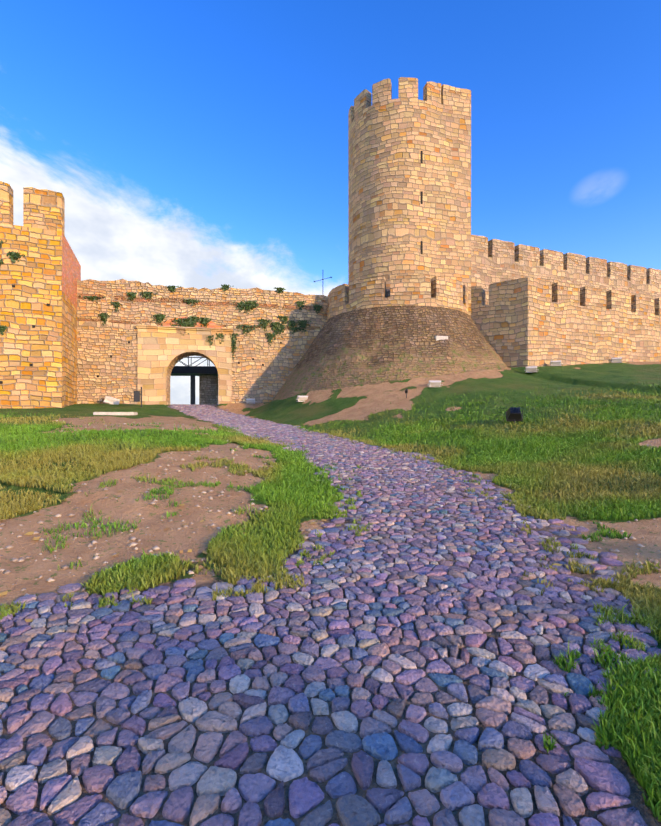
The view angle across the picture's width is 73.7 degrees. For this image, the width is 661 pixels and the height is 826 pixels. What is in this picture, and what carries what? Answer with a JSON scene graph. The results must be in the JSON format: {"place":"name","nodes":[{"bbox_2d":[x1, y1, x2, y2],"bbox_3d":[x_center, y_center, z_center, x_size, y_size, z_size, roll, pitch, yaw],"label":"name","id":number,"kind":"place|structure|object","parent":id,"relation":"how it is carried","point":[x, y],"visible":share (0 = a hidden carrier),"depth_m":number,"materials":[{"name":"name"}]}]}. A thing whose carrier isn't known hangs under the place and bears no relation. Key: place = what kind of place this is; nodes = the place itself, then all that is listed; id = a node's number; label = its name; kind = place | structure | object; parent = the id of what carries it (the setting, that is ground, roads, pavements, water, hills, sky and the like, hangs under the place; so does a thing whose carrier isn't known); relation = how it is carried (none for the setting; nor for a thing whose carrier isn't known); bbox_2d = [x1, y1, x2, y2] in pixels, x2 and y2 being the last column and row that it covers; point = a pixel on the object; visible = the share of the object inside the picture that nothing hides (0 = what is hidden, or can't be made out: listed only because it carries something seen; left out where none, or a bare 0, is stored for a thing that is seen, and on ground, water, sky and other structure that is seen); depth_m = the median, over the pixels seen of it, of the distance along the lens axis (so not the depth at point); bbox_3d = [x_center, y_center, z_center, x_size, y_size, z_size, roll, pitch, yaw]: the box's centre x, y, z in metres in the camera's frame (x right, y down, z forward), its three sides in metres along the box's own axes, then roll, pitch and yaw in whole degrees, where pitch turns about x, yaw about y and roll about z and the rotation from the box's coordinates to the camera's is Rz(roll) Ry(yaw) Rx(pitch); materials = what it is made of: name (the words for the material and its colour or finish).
{"place":"outdoors","nodes":[
{"label":"outdoors","id":0,"kind":"place"},
{"bbox_2d":[0,404,660,825],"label":"cobble path","id":1,"kind":"structure","parent":0,"point":[594,768],"depth_m":2.49,"materials":[{"name":"stone"}]},
{"bbox_2d":[0,361,660,825],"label":"ground","id":2,"kind":"structure","parent":0,"point":[362,403],"depth_m":5.70,"materials":[{"name":"brown soil"}]},
{"bbox_2d":[0,181,80,407],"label":"tower","id":3,"kind":"structure","parent":2,"relation":"on","point":[43,272],"depth_m":23.30,"materials":[{"name":"stone"}]},
{"bbox_2d":[103,396,119,403],"bbox_3d":[-13.821,-0.747,27.797,0.956,0.684,0.557,0,0,-26],"label":"stone block","id":4,"kind":"object","parent":2,"relation":"on","point":[109,400],"depth_m":27.56,"materials":[{"name":"stone"}]},
{"bbox_2d":[93,412,137,414],"bbox_3d":[-10.498,0.034,21.569,1.800,0.160,0.900,0,0,-13],"label":"stone slab","id":5,"kind":"object","parent":2,"relation":"on","point":[115,413],"depth_m":21.15,"materials":[{"name":"stone"}]},
{"bbox_2d":[134,387,141,406],"bbox_3d":[-11.450,-0.926,26.209,0.470,1.280,0.290,0,0,-16],"label":"information sign","id":6,"kind":"object","parent":2,"relation":"on","point":[137,394],"visible":0.96,"depth_m":26.08,"materials":[{"name":"grey metal"}]},
{"bbox_2d":[136,325,232,404],"bbox_3d":[-9.659,-2.336,29.422,6.130,6.720,0.620,0,0,-13],"label":"gate surround","id":7,"kind":"object","parent":2,"relation":"on","point":[160,349],"visible":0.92,"depth_m":29.06,"materials":[{"name":"beige stone"}]},
{"bbox_2d":[190,375,194,403],"bbox_3d":[-11.506,-1.776,36.858,0.380,2.800,0.120,0,0,-13],"label":"gate post","id":8,"kind":"object","parent":2,"relation":"on","point":[192,389],"visible":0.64,"depth_m":36.79,"materials":[{"name":"grey metal"}]},
{"bbox_2d":[171,356,217,375],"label":"steel bridge","id":9,"kind":"structure","parent":2,"relation":"on","point":[189,370],"depth_m":37.20,"materials":[{"name":"grey metal"}]},
{"bbox_2d":[77,279,326,404],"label":"curtain wall","id":10,"kind":"structure","parent":2,"relation":"on","point":[98,343],"depth_m":29.49,"materials":[{"name":"stone"}]},
{"bbox_2d":[0,285,281,383],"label":"putlog holes","id":11,"kind":"object","parent":10,"relation":"in","point":[33,326],"visible":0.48,"depth_m":23.43,"materials":[{"name":"black"}]},
{"bbox_2d":[0,240,322,357],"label":"wall plants","id":12,"kind":"object","parent":10,"relation":"attached to","point":[191,320],"visible":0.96,"depth_m":29.77,"materials":[{"name":"green plant"}]},
{"bbox_2d":[158,317,222,327],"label":"brick gate arch","id":13,"kind":"structure","parent":10,"relation":"attached to","point":[210,323],"depth_m":29.53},
{"bbox_2d":[199,375,217,404],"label":"inner stone wall","id":14,"kind":"structure","parent":2,"relation":"on","point":[208,389],"depth_m":37.71,"materials":[{"name":"grey stone"}]},
{"bbox_2d":[245,399,255,402],"bbox_3d":[-5.404,-0.811,29.820,0.740,0.332,0.300,0,0,-11],"label":"white floodlight","id":15,"kind":"object","parent":2,"relation":"on","point":[250,401],"visible":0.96,"depth_m":29.76,"materials":[{"name":"grey paint"}]},
{"bbox_2d":[296,396,307,401],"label":"stone block","id":16,"kind":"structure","parent":2,"relation":"on","point":[301,398],"depth_m":24.01,"materials":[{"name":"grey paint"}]},
{"bbox_2d":[0,422,659,744],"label":"pebbles","id":17,"kind":"object","parent":2,"relation":"on","point":[37,538],"visible":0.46,"depth_m":4.89,"materials":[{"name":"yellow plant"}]},
{"bbox_2d":[0,410,660,599],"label":"dirt pebbles","id":18,"kind":"object","parent":2,"relation":"on","point":[21,559],"visible":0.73,"depth_m":5.35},
{"bbox_2d":[271,305,506,401],"bbox_3d":[2.568,-2.135,26.507,21.448,8.482,11.400,0,0,25],"label":"sloped tower base","id":19,"kind":"object","parent":2,"relation":"on","point":[375,345],"visible":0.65,"depth_m":25.22,"materials":[{"name":"stone"}]},
{"bbox_2d":[327,275,467,320],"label":"low parapet wall","id":20,"kind":"structure","parent":19,"relation":"on","point":[422,290],"depth_m":26.67,"materials":[{"name":"beige stone"}]},
{"bbox_2d":[348,77,470,316],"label":"round tower","id":21,"kind":"structure","parent":19,"relation":"on","point":[393,222],"depth_m":28.09,"materials":[{"name":"stone"}]},
{"bbox_2d":[421,151,422,253],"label":"arrow slits","id":22,"kind":"object","parent":21,"relation":"attached to","point":[422,201],"visible":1,"depth_m":27.79,"materials":[{"name":"black"}]},
{"bbox_2d":[435,336,447,340],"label":"talus block","id":23,"kind":"structure","parent":19,"relation":"attached to","point":[440,337],"depth_m":24.71,"materials":[{"name":"stone"}]},
{"bbox_2d":[427,381,442,386],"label":"stone block","id":24,"kind":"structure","parent":2,"relation":"on","point":[434,383],"depth_m":21.61,"materials":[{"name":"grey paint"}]},
{"bbox_2d":[505,407,522,422],"bbox_3d":[5.949,0.115,14.257,0.505,0.615,0.474,0,0,14],"label":"black floodlight","id":25,"kind":"object","parent":2,"relation":"on","point":[514,414],"visible":0.98,"depth_m":14.16,"materials":[{"name":"black paint"}]},
{"bbox_2d":[524,366,537,372],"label":"stone block","id":26,"kind":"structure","parent":2,"relation":"on","point":[531,368],"depth_m":24.59,"materials":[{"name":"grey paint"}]},
{"bbox_2d":[549,360,562,365],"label":"stone block","id":27,"kind":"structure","parent":2,"relation":"on","point":[556,363],"depth_m":26.72,"materials":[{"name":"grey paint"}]},
{"bbox_2d":[471,277,660,366],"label":"wall","id":28,"kind":"structure","parent":2,"relation":"on","point":[527,322],"depth_m":28.04,"materials":[{"name":"stone"}]},
{"bbox_2d":[471,235,660,304],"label":"wall","id":29,"kind":"structure","parent":2,"relation":"on","point":[494,260],"depth_m":34.49,"materials":[{"name":"stone"}]},
{"bbox_2d":[611,357,622,362],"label":"stone block","id":30,"kind":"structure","parent":2,"relation":"on","point":[615,360],"depth_m":29.02,"materials":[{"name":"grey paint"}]},
{"bbox_2d":[0,381,660,821],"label":"grass","id":31,"kind":"structure","parent":0,"point":[290,487],"depth_m":7.19,"materials":[{"name":"green plant"}]},
{"bbox_2d":[0,0,660,404],"label":"sky","id":32,"kind":"structure","parent":0,"point":[199,144],"materials":[{"name":"blue"}]}
]}

